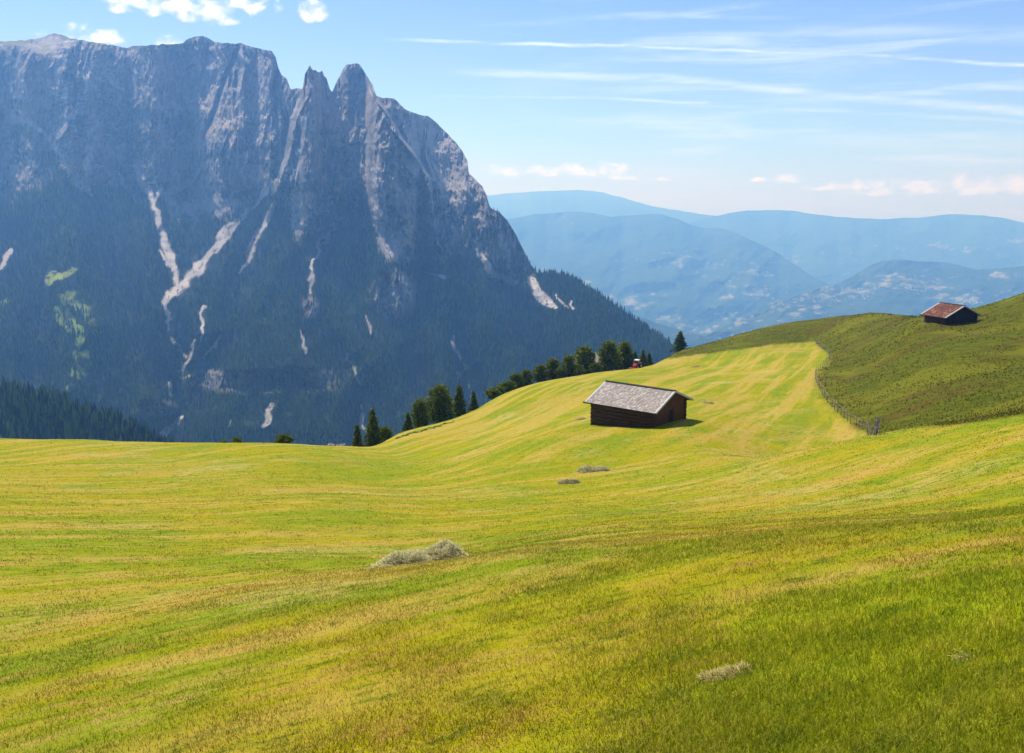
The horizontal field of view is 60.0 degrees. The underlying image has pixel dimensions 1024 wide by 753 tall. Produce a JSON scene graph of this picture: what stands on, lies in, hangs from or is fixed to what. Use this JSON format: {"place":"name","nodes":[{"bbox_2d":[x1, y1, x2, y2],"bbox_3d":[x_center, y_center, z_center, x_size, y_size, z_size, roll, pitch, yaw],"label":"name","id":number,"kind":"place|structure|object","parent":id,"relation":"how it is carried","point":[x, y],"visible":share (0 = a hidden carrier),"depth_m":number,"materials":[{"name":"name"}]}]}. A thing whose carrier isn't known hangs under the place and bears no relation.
{"place":"outdoors","nodes":[
{"label":"outdoors","id":0,"kind":"place"},
{"bbox_2d":[0,386,132,440],"bbox_3d":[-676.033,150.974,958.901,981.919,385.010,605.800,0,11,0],"label":"wooded hill","id":1,"kind":"structure","parent":0,"point":[1,435],"depth_m":724.91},
{"bbox_2d":[0,374,184,442],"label":"hill forest","id":2,"kind":"object","parent":1,"relation":"on","point":[27,410],"visible":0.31,"depth_m":715.16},
{"bbox_2d":[0,33,671,445],"bbox_3d":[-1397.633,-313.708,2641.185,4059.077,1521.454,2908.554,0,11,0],"label":"mountain","id":3,"kind":"structure","parent":0,"point":[218,91],"depth_m":2021.15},
{"bbox_2d":[0,86,685,445],"bbox_3d":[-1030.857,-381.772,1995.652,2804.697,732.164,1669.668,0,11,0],"label":"mountain forest","id":4,"kind":"object","parent":3,"relation":"on","point":[657,347],"visible":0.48,"depth_m":1664.81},
{"bbox_2d":[0,293,1023,752],"bbox_3d":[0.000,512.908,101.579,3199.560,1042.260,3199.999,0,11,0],"label":"meadow ground","id":5,"kind":"structure","parent":0,"point":[770,389],"depth_m":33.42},
{"bbox_2d":[232,437,241,442],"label":"round bush","id":6,"kind":"object","parent":5,"relation":"on","point":[236,440],"visible":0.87,"depth_m":102.13,"materials":[{"name":"green plant"}]},
{"bbox_2d":[274,433,294,443],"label":"round bush","id":7,"kind":"object","parent":5,"relation":"on","point":[285,438],"visible":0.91,"depth_m":104.49,"materials":[{"name":"green plant"}]},
{"bbox_2d":[327,443,345,445],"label":"stone heap","id":8,"kind":"object","parent":5,"relation":"on","point":[331,444],"visible":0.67,"depth_m":109.80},
{"bbox_2d":[350,424,365,446],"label":"spruce tree","id":9,"kind":"object","parent":5,"relation":"on","point":[357,440],"visible":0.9,"depth_m":114.39,"materials":[{"name":"green plant"}]},
{"bbox_2d":[362,408,384,446],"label":"spruce tree","id":10,"kind":"object","parent":5,"relation":"on","point":[372,436],"visible":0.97,"depth_m":120.53,"materials":[{"name":"green plant"}]},
{"bbox_2d":[379,426,393,440],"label":"round bush","id":11,"kind":"object","parent":5,"relation":"on","point":[386,432],"visible":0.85,"depth_m":126.21,"materials":[{"name":"green plant"}]},
{"bbox_2d":[401,412,413,431],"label":"spruce tree","id":12,"kind":"object","parent":5,"relation":"on","point":[408,422],"visible":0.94,"depth_m":134.34,"materials":[{"name":"green plant"}]},
{"bbox_2d":[367,539,468,567],"bbox_3d":[-1.983,4.124,19.716,2.507,1.270,2.463,0,11,0],"label":"hay heap","id":13,"kind":"object","parent":5,"relation":"on","point":[443,549],"visible":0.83,"depth_m":19.37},
{"bbox_2d":[410,397,432,427],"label":"stone pine","id":14,"kind":"object","parent":5,"relation":"on","point":[420,416],"visible":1,"depth_m":139.59,"materials":[{"name":"green plant"}]},
{"bbox_2d":[395,420,453,438],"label":"grass tussocks","id":15,"kind":"object","parent":5,"relation":"on","point":[407,434],"depth_m":124.48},
{"bbox_2d":[425,383,454,423],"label":"stone pine","id":16,"kind":"object","parent":5,"relation":"on","point":[440,406],"visible":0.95,"depth_m":145.09,"materials":[{"name":"green plant"}]},
{"bbox_2d":[448,385,468,417],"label":"spruce tree","id":17,"kind":"object","parent":5,"relation":"on","point":[459,402],"visible":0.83,"depth_m":151.95,"materials":[{"name":"green plant"}]},
{"bbox_2d":[467,391,478,411],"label":"spruce tree","id":18,"kind":"object","parent":5,"relation":"on","point":[473,405],"visible":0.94,"depth_m":155.62,"materials":[{"name":"green plant"}]},
{"bbox_2d":[484,387,501,399],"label":"leafy shrub","id":19,"kind":"object","parent":5,"relation":"on","point":[492,393],"visible":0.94,"depth_m":169.93,"materials":[{"name":"green plant"}]},
{"bbox_2d":[494,382,506,394],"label":"larch tree","id":20,"kind":"object","parent":5,"relation":"on","point":[499,389],"visible":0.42,"depth_m":176.56,"materials":[{"name":"green plant"}]},
{"bbox_2d":[500,380,517,391],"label":"leafy shrub","id":21,"kind":"object","parent":5,"relation":"on","point":[508,386],"visible":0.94,"depth_m":174.82,"materials":[{"name":"green plant"}]},
{"bbox_2d":[509,372,525,388],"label":"larch tree","id":22,"kind":"object","parent":5,"relation":"on","point":[517,378],"visible":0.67,"depth_m":178.74,"materials":[{"name":"green plant"}]},
{"bbox_2d":[521,368,533,386],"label":"larch tree","id":23,"kind":"object","parent":5,"relation":"on","point":[526,374],"visible":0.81,"depth_m":180.30,"materials":[{"name":"green plant"}]},
{"bbox_2d":[532,364,549,381],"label":"larch tree","id":24,"kind":"object","parent":5,"relation":"on","point":[540,373],"visible":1,"depth_m":181.92,"materials":[{"name":"green plant"}]},
{"bbox_2d":[544,357,561,379],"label":"larch tree","id":25,"kind":"object","parent":5,"relation":"on","point":[552,364],"visible":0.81,"depth_m":183.16,"materials":[{"name":"green plant"}]},
{"bbox_2d":[553,367,568,377],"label":"leafy shrub","id":26,"kind":"object","parent":5,"relation":"on","point":[560,372],"visible":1,"depth_m":181.37,"materials":[{"name":"green plant"}]},
{"bbox_2d":[556,478,580,483],"bbox_3d":[3.842,7.285,60.968,1.906,0.612,1.797,0,11,0],"label":"hay heap","id":27,"kind":"object","parent":5,"relation":"on","point":[568,481],"visible":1,"depth_m":60.75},
{"bbox_2d":[560,353,577,376],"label":"larch tree","id":28,"kind":"object","parent":5,"relation":"on","point":[568,364],"visible":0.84,"depth_m":182.99,"materials":[{"name":"green plant"}]},
{"bbox_2d":[575,363,585,375],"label":"leafy shrub","id":29,"kind":"object","parent":5,"relation":"on","point":[580,370],"visible":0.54,"depth_m":190.79,"materials":[{"name":"green plant"}]},
{"bbox_2d":[573,345,595,374],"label":"larch tree","id":30,"kind":"object","parent":5,"relation":"on","point":[585,356],"visible":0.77,"depth_m":195.93,"materials":[{"name":"green plant"}]},
{"bbox_2d":[574,465,610,472],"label":"hay heap","id":31,"kind":"object","parent":5,"relation":"on","point":[585,469],"visible":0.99,"depth_m":66.49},
{"bbox_2d":[575,353,613,374],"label":"mountain house","id":32,"kind":"structure","parent":5,"relation":"on","point":[596,359],"depth_m":200.05,"materials":[{"name":"white paint"}]},
{"bbox_2d":[588,362,603,372],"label":"leafy shrub","id":33,"kind":"object","parent":5,"relation":"on","point":[595,367],"visible":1,"depth_m":192.69,"materials":[{"name":"green plant"}]},
{"bbox_2d":[597,339,621,370],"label":"larch tree","id":34,"kind":"object","parent":5,"relation":"on","point":[609,354],"visible":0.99,"depth_m":195.34,"materials":[{"name":"green plant"}]},
{"bbox_2d":[617,341,633,369],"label":"larch tree","id":35,"kind":"object","parent":5,"relation":"on","point":[626,354],"visible":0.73,"depth_m":205.30,"materials":[{"name":"green plant"}]},
{"bbox_2d":[630,351,638,367],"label":"spruce tree","id":36,"kind":"object","parent":5,"relation":"on","point":[634,357],"visible":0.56,"depth_m":203.93,"materials":[{"name":"green plant"}]},
{"bbox_2d":[629,359,641,368],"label":"tractor","id":37,"kind":"object","parent":5,"relation":"on","point":[636,363],"visible":0.98,"depth_m":194.35,"materials":[{"name":"red paint"}]},
{"bbox_2d":[583,380,693,427],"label":"hay hut","id":38,"kind":"object","parent":5,"relation":"on","point":[613,403],"visible":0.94,"depth_m":94.24,"materials":[{"name":"brown wood"}]},
{"bbox_2d":[669,409,672,421],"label":"door","id":39,"kind":"structure","parent":38,"relation":"in","point":[670,411],"depth_m":94.59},
{"bbox_2d":[639,350,648,366],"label":"spruce tree","id":40,"kind":"object","parent":5,"relation":"on","point":[643,359],"visible":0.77,"depth_m":211.93,"materials":[{"name":"green plant"}]},
{"bbox_2d":[646,352,653,365],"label":"spruce tree","id":41,"kind":"object","parent":5,"relation":"on","point":[649,360],"visible":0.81,"depth_m":214.30,"materials":[{"name":"green plant"}]},
{"bbox_2d":[669,331,688,352],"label":"spruce tree","id":42,"kind":"object","parent":5,"relation":"on","point":[679,342],"visible":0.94,"depth_m":235.11,"materials":[{"name":"green plant"}]},
{"bbox_2d":[700,401,713,403],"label":"hay patch","id":43,"kind":"object","parent":5,"relation":"on","point":[707,402],"visible":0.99,"depth_m":118.96,"materials":[{"name":"plant"}]},
{"bbox_2d":[695,661,751,682],"bbox_3d":[1.348,1.939,5.669,0.527,0.236,0.527,0,11,0],"label":"straw wisp","id":44,"kind":"object","parent":5,"relation":"on","point":[718,672],"visible":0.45,"depth_m":5.64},
{"bbox_2d":[661,294,1023,435],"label":"pasture grass","id":45,"kind":"structure","parent":5,"relation":"on","point":[973,418],"depth_m":127.35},
{"bbox_2d":[815,336,879,435],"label":"pasture fence","id":46,"kind":"object","parent":5,"relation":"on","point":[876,427],"visible":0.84,"depth_m":107.14,"materials":[{"name":"grey wood"}]},
{"bbox_2d":[919,302,981,324],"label":"hay hut","id":47,"kind":"object","parent":5,"relation":"on","point":[944,313],"visible":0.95,"depth_m":163.59,"materials":[{"name":"brown wood"}]},
{"bbox_2d":[947,648,973,661],"bbox_3d":[2.658,1.689,5.236,0.215,0.107,0.188,0,11,0],"label":"straw wisp","id":48,"kind":"object","parent":5,"relation":"on","point":[966,655],"visible":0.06,"depth_m":5.25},
{"bbox_2d":[0,0,1023,221],"label":"sky","id":49,"kind":"structure","parent":0,"point":[869,109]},
{"bbox_2d":[486,190,799,243],"bbox_3d":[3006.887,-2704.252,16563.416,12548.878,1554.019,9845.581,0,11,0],"label":"ridge","id":50,"kind":"structure","parent":0,"point":[511,205],"depth_m":15658.40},
{"bbox_2d":[507,211,829,335],"bbox_3d":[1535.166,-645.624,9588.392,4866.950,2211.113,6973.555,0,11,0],"label":"wooded ridge","id":51,"kind":"structure","parent":0,"point":[672,272],"depth_m":8369.04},
{"bbox_2d":[625,311,719,347],"bbox_3d":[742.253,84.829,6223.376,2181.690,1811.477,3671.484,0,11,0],"label":"valley side","id":52,"kind":"structure","parent":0,"point":[692,339],"depth_m":4795.77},
{"bbox_2d":[688,210,1023,284],"bbox_3d":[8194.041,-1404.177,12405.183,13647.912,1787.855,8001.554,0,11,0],"label":"long ridge","id":53,"kind":"structure","parent":0,"point":[831,250],"depth_m":11814.04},
{"bbox_2d":[706,259,1023,339],"bbox_3d":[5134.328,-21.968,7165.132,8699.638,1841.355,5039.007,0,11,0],"label":"plateau hill","id":54,"kind":"structure","parent":0,"point":[951,283],"depth_m":6292.30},
{"bbox_2d":[717,283,982,338],"bbox_3d":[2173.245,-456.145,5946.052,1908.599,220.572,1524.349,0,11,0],"label":"village","id":55,"kind":"object","parent":54,"relation":"on","point":[842,289],"visible":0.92,"depth_m":6168.93,"materials":[{"name":"white paint"}]}
]}

